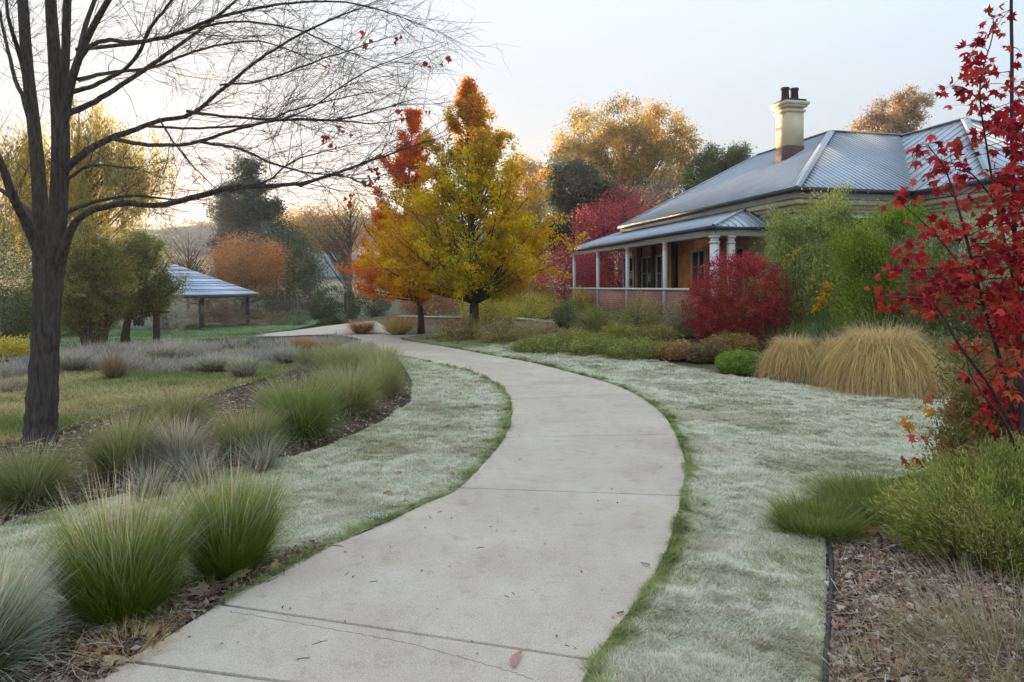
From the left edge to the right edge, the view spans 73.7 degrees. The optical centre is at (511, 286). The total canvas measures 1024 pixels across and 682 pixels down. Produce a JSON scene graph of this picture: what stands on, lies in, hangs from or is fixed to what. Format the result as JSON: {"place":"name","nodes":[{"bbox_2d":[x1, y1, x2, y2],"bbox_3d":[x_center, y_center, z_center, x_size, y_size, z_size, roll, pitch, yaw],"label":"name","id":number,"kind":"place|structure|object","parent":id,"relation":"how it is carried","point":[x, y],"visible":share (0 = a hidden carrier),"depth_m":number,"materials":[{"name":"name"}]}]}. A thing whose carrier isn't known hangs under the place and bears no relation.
{"place":"outdoors","nodes":[
{"label":"outdoors","id":0,"kind":"place"},
{"bbox_2d":[0,310,362,345],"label":"lawn","id":1,"kind":"structure","parent":0,"point":[238,328],"depth_m":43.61,"materials":[{"name":"green plant"}]},
{"bbox_2d":[0,86,178,335],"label":"weeping tree","id":2,"kind":"object","parent":1,"relation":"on","point":[81,183],"visible":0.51,"depth_m":29.37,"materials":[{"name":"yellow plant"}]},
{"bbox_2d":[0,331,375,392],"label":"frosted meadow","id":3,"kind":"structure","parent":0,"point":[20,366],"depth_m":14.64,"materials":[{"name":"grey plant"}]},
{"bbox_2d":[0,361,411,525],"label":"garden bed","id":4,"kind":"object","parent":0,"point":[294,452],"visible":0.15,"depth_m":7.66,"materials":[{"name":"plant"}]},
{"bbox_2d":[0,429,103,521],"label":"tussock","id":5,"kind":"object","parent":4,"relation":"on","point":[22,483],"visible":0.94,"depth_m":4.87,"materials":[{"name":"green plant"}]},
{"bbox_2d":[49,397,190,501],"bbox_3d":[-3.215,1.202,5.622,1.120,0.829,1.184,0,0,0],"label":"tussock","id":6,"kind":"object","parent":4,"relation":"on","point":[118,442],"visible":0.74,"depth_m":5.49,"materials":[{"name":"green plant"}]},
{"bbox_2d":[109,441,186,504],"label":"tussock","id":7,"kind":"object","parent":4,"relation":"on","point":[142,483],"visible":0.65,"depth_m":5.05,"materials":[{"name":"grey plant"}]},
{"bbox_2d":[96,372,254,440],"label":"tussock","id":8,"kind":"object","parent":4,"relation":"on","point":[177,401],"visible":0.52,"depth_m":7.29,"materials":[{"name":"green plant"}]},
{"bbox_2d":[126,390,225,481],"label":"tussock","id":9,"kind":"object","parent":4,"relation":"on","point":[178,437],"visible":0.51,"depth_m":5.64,"materials":[{"name":"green plant"}]},
{"bbox_2d":[189,397,305,466],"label":"tussock","id":10,"kind":"object","parent":4,"relation":"on","point":[238,430],"visible":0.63,"depth_m":6.16,"materials":[{"name":"green plant"}]},
{"bbox_2d":[0,0,516,444],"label":"bare tree","id":11,"kind":"object","parent":4,"relation":"on","point":[49,233],"visible":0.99,"depth_m":6.88,"materials":[{"name":"brown plant"}]},
{"bbox_2d":[236,349,363,451],"bbox_3d":[-2.217,1.095,7.120,1.432,1.041,1.431,0,0,0],"label":"tussock","id":12,"kind":"object","parent":4,"relation":"on","point":[311,416],"visible":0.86,"depth_m":6.99,"materials":[{"name":"green plant"}]},
{"bbox_2d":[281,339,333,371],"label":"tussock","id":13,"kind":"object","parent":4,"relation":"on","point":[308,355],"visible":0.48,"depth_m":12.96,"materials":[{"name":"green plant"}]},
{"bbox_2d":[298,337,388,376],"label":"tussock","id":14,"kind":"object","parent":4,"relation":"on","point":[339,355],"visible":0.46,"depth_m":11.93,"materials":[{"name":"green plant"}]},
{"bbox_2d":[306,339,396,420],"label":"tussock","id":15,"kind":"object","parent":4,"relation":"on","point":[360,391],"visible":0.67,"depth_m":8.39,"materials":[{"name":"green plant"}]},
{"bbox_2d":[343,328,419,401],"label":"tussock","id":16,"kind":"object","parent":4,"relation":"on","point":[390,375],"visible":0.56,"depth_m":9.77,"materials":[{"name":"green plant"}]},
{"bbox_2d":[0,352,514,622],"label":"lawn","id":17,"kind":"structure","parent":0,"point":[318,477],"depth_m":5.63,"materials":[{"name":"plant"}]},
{"bbox_2d":[158,426,241,493],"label":"tussock","id":18,"kind":"object","parent":17,"relation":"on","point":[203,469],"visible":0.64,"depth_m":5.34,"materials":[{"name":"grey plant"}]},
{"bbox_2d":[226,412,305,477],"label":"tussock","id":19,"kind":"object","parent":17,"relation":"on","point":[262,462],"visible":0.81,"depth_m":5.79,"materials":[{"name":"grey plant"}]},
{"bbox_2d":[0,208,630,295],"bbox_3d":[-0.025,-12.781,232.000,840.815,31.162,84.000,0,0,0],"label":"hills","id":20,"kind":"structure","parent":0,"point":[204,229],"depth_m":217.47,"materials":[{"name":"grey plant"}]},
{"bbox_2d":[257,321,400,338],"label":"path","id":21,"kind":"structure","parent":0,"point":[331,329],"depth_m":24.93,"materials":[{"name":"concrete"}]},
{"bbox_2d":[92,334,684,681],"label":"path","id":22,"kind":"structure","parent":0,"point":[574,449],"depth_m":3.75,"materials":[{"name":"concrete"}]},
{"bbox_2d":[424,338,507,345],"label":"lawn","id":23,"kind":"structure","parent":0,"point":[474,342],"depth_m":18.64,"materials":[{"name":"plant"}]},
{"bbox_2d":[428,308,490,341],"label":"garden shrub","id":24,"kind":"object","parent":23,"relation":"on","point":[467,334],"visible":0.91,"depth_m":19.47,"materials":[{"name":"green plant"}]},
{"bbox_2d":[0,289,992,615],"bbox_3d":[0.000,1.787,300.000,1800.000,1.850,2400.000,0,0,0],"label":"ground","id":25,"kind":"structure","parent":0,"point":[176,305],"depth_m":26.56,"materials":[{"name":"soil"}]},
{"bbox_2d":[0,333,29,360],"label":"flowering shrub","id":26,"kind":"object","parent":25,"relation":"on","point":[8,349],"visible":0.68,"depth_m":14.72,"materials":[{"name":"yellow plant"}]},
{"bbox_2d":[0,225,71,338],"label":"evergreen shrub","id":27,"kind":"object","parent":25,"relation":"on","point":[21,321],"visible":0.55,"depth_m":24.52,"materials":[{"name":"green plant"}]},
{"bbox_2d":[59,347,100,371],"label":"grass tuft","id":28,"kind":"object","parent":25,"relation":"on","point":[78,361],"visible":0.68,"depth_m":12.48,"materials":[{"name":"plant"}]},
{"bbox_2d":[23,212,149,346],"bbox_3d":[-11.098,-0.131,18.169,3.013,3.688,2.823,0,0,43],"label":"bushy tree","id":29,"kind":"object","parent":25,"relation":"on","point":[97,299],"visible":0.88,"depth_m":17.86,"materials":[{"name":"green plant"}]},
{"bbox_2d":[95,351,132,379],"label":"grass tuft","id":30,"kind":"object","parent":25,"relation":"on","point":[112,367],"visible":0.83,"depth_m":11.71,"materials":[{"name":"beige plant"}]},
{"bbox_2d":[105,225,195,344],"bbox_3d":[-10.650,0.019,19.660,2.688,3.610,2.326,0,0,-18],"label":"bushy tree","id":31,"kind":"object","parent":25,"relation":"on","point":[156,294],"visible":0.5,"depth_m":19.48,"materials":[{"name":"green plant"}]},
{"bbox_2d":[0,536,343,681],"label":"leaf litter","id":32,"kind":"object","parent":25,"relation":"on","point":[86,671],"visible":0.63,"depth_m":3.03,"materials":[{"name":"brown plant"}]},
{"bbox_2d":[0,500,99,681],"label":"tussock","id":33,"kind":"object","parent":32,"relation":"on","point":[14,633],"visible":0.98,"depth_m":2.85,"materials":[{"name":"green plant"}]},
{"bbox_2d":[4,452,236,647],"bbox_3d":[-1.901,1.199,3.296,1.327,0.833,1.131,0,0,29],"label":"tussock","id":34,"kind":"object","parent":32,"relation":"on","point":[127,571],"visible":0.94,"depth_m":3.16,"materials":[{"name":"green plant"}]},
{"bbox_2d":[63,613,181,679],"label":"straw tuft","id":35,"kind":"object","parent":32,"relation":"on","point":[135,633],"visible":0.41,"depth_m":2.99,"materials":[{"name":"beige plant"}]},
{"bbox_2d":[113,434,328,596],"bbox_3d":[-1.548,1.215,3.774,1.208,0.802,1.196,0,0,0],"label":"tussock","id":36,"kind":"object","parent":32,"relation":"on","point":[238,541],"visible":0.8,"depth_m":3.67,"materials":[{"name":"green plant"}]},
{"bbox_2d":[0,344,345,443],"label":"meadow grass","id":37,"kind":"structure","parent":25,"relation":"on","point":[79,390],"depth_m":10.42,"materials":[{"name":"plant"}]},
{"bbox_2d":[152,228,214,316],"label":"bare tree","id":38,"kind":"object","parent":25,"relation":"on","point":[190,263],"visible":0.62,"depth_m":59.84,"materials":[{"name":"brown plant"}]},
{"bbox_2d":[149,264,259,329],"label":"pavilion","id":39,"kind":"structure","parent":25,"relation":"on","point":[205,286],"depth_m":43.64,"materials":[{"name":"grey metal"}]},
{"bbox_2d":[186,351,234,373],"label":"grass tuft","id":40,"kind":"object","parent":25,"relation":"on","point":[215,364],"visible":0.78,"depth_m":12.49,"materials":[{"name":"plant"}]},
{"bbox_2d":[214,305,270,325],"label":"rounded shrub","id":41,"kind":"object","parent":25,"relation":"on","point":[226,319],"visible":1,"depth_m":46.67,"materials":[{"name":"green plant"}]},
{"bbox_2d":[220,353,266,379],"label":"grass tuft","id":42,"kind":"object","parent":25,"relation":"on","point":[241,365],"visible":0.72,"depth_m":11.60,"materials":[{"name":"plant"}]},
{"bbox_2d":[199,151,292,310],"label":"conifer tree","id":43,"kind":"object","parent":25,"relation":"on","point":[239,223],"visible":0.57,"depth_m":73.27,"materials":[{"name":"green plant"}]},
{"bbox_2d":[199,229,293,315],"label":"rounded tree","id":44,"kind":"object","parent":25,"relation":"on","point":[243,267],"visible":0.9,"depth_m":57.24,"materials":[{"name":"orange plant"}]},
{"bbox_2d":[229,290,291,319],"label":"background bush","id":45,"kind":"object","parent":25,"relation":"on","point":[269,293],"visible":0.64,"depth_m":55.77,"materials":[{"name":"green plant"}]},
{"bbox_2d":[238,216,338,314],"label":"evergreen tree","id":46,"kind":"object","parent":25,"relation":"on","point":[300,278],"visible":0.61,"depth_m":63.09,"materials":[{"name":"green plant"}]},
{"bbox_2d":[268,197,364,306],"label":"golden tree","id":47,"kind":"object","parent":25,"relation":"on","point":[295,219],"visible":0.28,"depth_m":84.05,"materials":[{"name":"brown plant"}]},
{"bbox_2d":[291,184,375,319],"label":"bare tree","id":48,"kind":"object","parent":25,"relation":"on","point":[349,243],"visible":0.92,"depth_m":49.83,"materials":[{"name":"brown plant"}]},
{"bbox_2d":[307,283,362,324],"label":"rounded shrub","id":49,"kind":"object","parent":25,"relation":"on","point":[354,308],"visible":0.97,"depth_m":43.60,"materials":[{"name":"green plant"}]},
{"bbox_2d":[300,254,374,310],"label":"shed","id":50,"kind":"structure","parent":25,"relation":"on","point":[335,281],"depth_m":75.82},
{"bbox_2d":[356,272,394,316],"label":"background bush","id":51,"kind":"object","parent":25,"relation":"on","point":[375,312],"visible":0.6,"depth_m":51.65,"materials":[{"name":"green plant"}]},
{"bbox_2d":[336,106,437,333],"bbox_3d":[-3.637,-2.171,23.268,4.495,7.856,3.326,0,0,30],"label":"maple tree","id":52,"kind":"object","parent":25,"relation":"on","point":[370,291],"visible":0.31,"depth_m":22.93,"materials":[{"name":"orange plant"}]},
{"bbox_2d":[374,313,419,334],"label":"golden tussock","id":53,"kind":"object","parent":25,"relation":"on","point":[398,325],"visible":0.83,"depth_m":22.36,"materials":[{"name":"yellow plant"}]},
{"bbox_2d":[396,295,460,314],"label":"background bush","id":54,"kind":"object","parent":25,"relation":"on","point":[414,310],"visible":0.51,"depth_m":41.44,"materials":[{"name":"green plant"}]},
{"bbox_2d":[348,73,592,336],"bbox_3d":[-1.462,-2.373,20.800,7.766,8.195,7.024,0,0,0],"label":"maple tree","id":55,"kind":"object","parent":25,"relation":"on","point":[447,272],"visible":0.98,"depth_m":19.92,"materials":[{"name":"yellow plant"}]},
{"bbox_2d":[491,144,548,300],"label":"gum tree","id":56,"kind":"object","parent":25,"relation":"on","point":[532,169],"visible":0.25,"depth_m":55.31,"materials":[{"name":"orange plant"}]},
{"bbox_2d":[524,238,617,308],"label":"red shrub","id":57,"kind":"object","parent":25,"relation":"on","point":[581,268],"visible":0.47,"depth_m":32.85,"materials":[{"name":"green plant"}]},
{"bbox_2d":[531,149,651,287],"bbox_3d":[4.516,-3.527,39.988,6.769,9.213,5.142,0,0,0],"label":"evergreen tree","id":58,"kind":"object","parent":25,"relation":"on","point":[582,182],"visible":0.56,"depth_m":39.07,"materials":[{"name":"green plant"}]},
{"bbox_2d":[551,177,661,287],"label":"red shrub","id":59,"kind":"object","parent":25,"relation":"on","point":[612,266],"visible":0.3,"depth_m":35.16,"materials":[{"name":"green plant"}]},
{"bbox_2d":[539,88,707,282],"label":"gum tree","id":60,"kind":"object","parent":25,"relation":"on","point":[655,150],"visible":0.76,"depth_m":50.82,"materials":[{"name":"orange plant"}]},
{"bbox_2d":[609,167,685,226],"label":"bare tree","id":61,"kind":"object","parent":25,"relation":"on","point":[663,190],"visible":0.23,"depth_m":46.53,"materials":[{"name":"brown plant"}]},
{"bbox_2d":[652,335,690,360],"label":"shrub","id":62,"kind":"object","parent":25,"relation":"on","point":[672,350],"visible":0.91,"depth_m":13.72,"materials":[{"name":"brown plant"}]},
{"bbox_2d":[683,335,731,362],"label":"shrub","id":63,"kind":"object","parent":25,"relation":"on","point":[708,352],"visible":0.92,"depth_m":13.44,"materials":[{"name":"brown plant"}]},
{"bbox_2d":[668,140,758,198],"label":"evergreen tree","id":64,"kind":"object","parent":25,"relation":"on","point":[711,165],"visible":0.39,"depth_m":43.25,"materials":[{"name":"green plant"}]},
{"bbox_2d":[446,313,1022,667],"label":"garden bed","id":65,"kind":"object","parent":25,"relation":"on","point":[681,338],"visible":0.08,"depth_m":16.50,"materials":[{"name":"green plant"}]},
{"bbox_2d":[451,283,516,322],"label":"yellow shrub","id":66,"kind":"object","parent":65,"relation":"on","point":[484,316],"visible":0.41,"depth_m":29.10,"materials":[{"name":"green plant"}]},
{"bbox_2d":[472,314,530,343],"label":"garden shrub","id":67,"kind":"object","parent":65,"relation":"on","point":[489,336],"visible":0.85,"depth_m":18.11,"materials":[{"name":"green plant"}]},
{"bbox_2d":[503,275,554,316],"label":"hedge","id":68,"kind":"object","parent":65,"relation":"on","point":[542,280],"visible":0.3,"depth_m":29.67,"materials":[{"name":"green plant"}]},
{"bbox_2d":[498,289,570,318],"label":"yellow shrub","id":69,"kind":"object","parent":65,"relation":"on","point":[545,312],"visible":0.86,"depth_m":27.18,"materials":[{"name":"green plant"}]},
{"bbox_2d":[509,315,561,340],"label":"garden shrub","id":70,"kind":"object","parent":65,"relation":"on","point":[534,328],"visible":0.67,"depth_m":17.76,"materials":[{"name":"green plant"}]},
{"bbox_2d":[549,297,579,329],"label":"garden shrub","id":71,"kind":"object","parent":65,"relation":"on","point":[562,318],"visible":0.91,"depth_m":19.52,"materials":[{"name":"green plant"}]},
{"bbox_2d":[569,297,619,332],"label":"garden shrub","id":72,"kind":"object","parent":65,"relation":"on","point":[592,321],"visible":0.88,"depth_m":18.07,"materials":[{"name":"green plant"}]},
{"bbox_2d":[600,320,638,341],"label":"garden shrub","id":73,"kind":"object","parent":65,"relation":"on","point":[622,330],"visible":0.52,"depth_m":16.09,"materials":[{"name":"green plant"}]},
{"bbox_2d":[605,288,676,330],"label":"garden shrub","id":74,"kind":"object","parent":65,"relation":"on","point":[641,318],"visible":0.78,"depth_m":17.57,"materials":[{"name":"green plant"}]},
{"bbox_2d":[630,319,684,344],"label":"garden shrub","id":75,"kind":"object","parent":65,"relation":"on","point":[658,331],"visible":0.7,"depth_m":15.57,"materials":[{"name":"green plant"}]},
{"bbox_2d":[662,298,698,336],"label":"garden shrub","id":76,"kind":"object","parent":65,"relation":"on","point":[679,325],"visible":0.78,"depth_m":16.58,"materials":[{"name":"green plant"}]},
{"bbox_2d":[700,328,759,356],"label":"shrub","id":77,"kind":"object","parent":65,"relation":"on","point":[742,343],"visible":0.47,"depth_m":14.00,"materials":[{"name":"brown plant"}]},
{"bbox_2d":[678,248,805,344],"bbox_3d":[5.145,0.243,15.607,2.550,2.270,2.479,0,0,-31],"label":"burgundy bush","id":78,"kind":"object","parent":65,"relation":"on","point":[717,301],"visible":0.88,"depth_m":15.06,"materials":[{"name":"red plant"}]},
{"bbox_2d":[722,313,808,347],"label":"shrub","id":79,"kind":"object","parent":65,"relation":"on","point":[768,336],"visible":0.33,"depth_m":14.96,"materials":[{"name":"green plant"}]},
{"bbox_2d":[781,247,801,332],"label":"flowering plant","id":80,"kind":"object","parent":65,"relation":"on","point":[787,304],"visible":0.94,"depth_m":15.00,"materials":[{"name":"green plant"}]},
{"bbox_2d":[736,176,873,332],"bbox_3d":[6.979,-0.694,16.481,3.784,3.933,3.664,0,0,44],"label":"tall shrub","id":81,"kind":"object","parent":65,"relation":"on","point":[811,261],"visible":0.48,"depth_m":16.21,"materials":[{"name":"green plant"}]},
{"bbox_2d":[746,486,885,550],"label":"grass clump","id":82,"kind":"object","parent":65,"relation":"on","point":[797,519],"visible":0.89,"depth_m":4.37,"materials":[{"name":"green plant"}]},
{"bbox_2d":[811,281,837,348],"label":"flowering plant","id":83,"kind":"object","parent":65,"relation":"on","point":[817,309],"visible":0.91,"depth_m":12.57,"materials":[{"name":"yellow plant"}]},
{"bbox_2d":[822,536,833,681],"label":"lawn edging","id":84,"kind":"object","parent":65,"relation":"on","point":[825,670],"visible":0.84,"depth_m":3.20,"materials":[{"name":"black plastic"}]},
{"bbox_2d":[781,460,933,532],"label":"grass clump","id":85,"kind":"object","parent":65,"relation":"on","point":[854,491],"visible":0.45,"depth_m":4.87,"materials":[{"name":"green plant"}]},
{"bbox_2d":[798,305,965,401],"bbox_3d":[5.637,0.830,10.393,2.552,1.573,2.594,0,0,42],"label":"golden tussock","id":86,"kind":"object","parent":65,"relation":"on","point":[887,364],"visible":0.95,"depth_m":9.92,"materials":[{"name":"beige plant"}]},
{"bbox_2d":[812,197,961,336],"bbox_3d":[7.367,-0.151,13.585,2.649,3.407,2.470,0,0,13],"label":"tall shrub","id":87,"kind":"object","parent":65,"relation":"on","point":[859,255],"visible":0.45,"depth_m":13.42,"materials":[{"name":"green plant"}]},
{"bbox_2d":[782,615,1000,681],"bbox_3d":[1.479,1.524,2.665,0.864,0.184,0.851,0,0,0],"label":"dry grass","id":88,"kind":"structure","parent":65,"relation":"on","point":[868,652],"depth_m":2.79,"materials":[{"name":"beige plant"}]},
{"bbox_2d":[787,502,1023,681],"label":"leaf litter","id":89,"kind":"object","parent":65,"relation":"on","point":[851,552],"visible":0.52,"depth_m":3.30,"materials":[{"name":"brown plant"}]},
{"bbox_2d":[833,533,1023,681],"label":"dry grass","id":90,"kind":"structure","parent":65,"relation":"on","point":[968,607],"depth_m":2.94,"materials":[{"name":"plant"}]},
{"bbox_2d":[899,394,964,469],"bbox_3d":[3.309,1.205,5.276,0.788,0.855,0.394,0,0,-37],"label":"sapling","id":91,"kind":"object","parent":65,"relation":"on","point":[909,425],"visible":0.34,"depth_m":5.22,"materials":[{"name":"orange plant"}]},
{"bbox_2d":[860,427,1023,587],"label":"spreading shrub","id":92,"kind":"object","parent":65,"relation":"on","point":[990,519],"visible":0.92,"depth_m":3.83,"materials":[{"name":"green plant"}]},
{"bbox_2d":[863,0,1023,459],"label":"red maple","id":93,"kind":"object","parent":65,"relation":"on","point":[1007,324],"visible":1,"depth_m":4.20,"materials":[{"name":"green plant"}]},
{"bbox_2d":[881,189,1023,372],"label":"tall shrub","id":94,"kind":"object","parent":65,"relation":"on","point":[957,311],"visible":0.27,"depth_m":12.23,"materials":[{"name":"green plant"}]},
{"bbox_2d":[912,312,1023,501],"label":"wiry shrub","id":95,"kind":"object","parent":65,"relation":"on","point":[970,402],"visible":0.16,"depth_m":4.97,"materials":[{"name":"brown plant"}]},
{"bbox_2d":[948,413,1015,495],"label":"wiry shrub","id":96,"kind":"object","parent":65,"relation":"on","point":[985,432],"visible":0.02,"depth_m":4.68,"materials":[{"name":"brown plant"}]},
{"bbox_2d":[713,348,763,374],"bbox_3d":[4.122,1.372,12.311,0.931,0.517,0.890,0,0,0],"label":"box ball","id":97,"kind":"object","parent":25,"relation":"on","point":[742,363],"visible":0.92,"depth_m":12.11,"materials":[{"name":"green plant"}]},
{"bbox_2d":[747,318,825,384],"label":"golden tussock","id":98,"kind":"object","parent":25,"relation":"on","point":[783,362],"visible":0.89,"depth_m":11.39,"materials":[{"name":"beige plant"}]},
{"bbox_2d":[566,87,1023,329],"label":"house","id":99,"kind":"structure","parent":25,"relation":"on","point":[670,243],"depth_m":21.88,"materials":[{"name":"grey metal"}]},
{"bbox_2d":[843,83,936,133],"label":"gum tree","id":100,"kind":"object","parent":25,"relation":"on","point":[904,113],"visible":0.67,"depth_m":56.95,"materials":[{"name":"brown plant"}]},
{"bbox_2d":[0,0,1023,228],"label":"sky","id":101,"kind":"structure","parent":0,"point":[725,62],"materials":[{"name":"white"}]},
{"bbox_2d":[401,333,966,681],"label":"lawn","id":102,"kind":"structure","parent":0,"point":[768,653],"depth_m":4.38,"materials":[{"name":"plant"}]},
{"bbox_2d":[507,329,577,354],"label":"shrub","id":103,"kind":"object","parent":102,"relation":"on","point":[538,344],"visible":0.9,"depth_m":15.22,"materials":[{"name":"green plant"}]},
{"bbox_2d":[565,333,631,355],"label":"shrub","id":104,"kind":"object","parent":102,"relation":"on","point":[579,348],"visible":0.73,"depth_m":14.57,"materials":[{"name":"green plant"}]},
{"bbox_2d":[599,336,664,359],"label":"shrub","id":105,"kind":"object","parent":102,"relation":"on","point":[630,350],"visible":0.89,"depth_m":13.94,"materials":[{"name":"green plant"}]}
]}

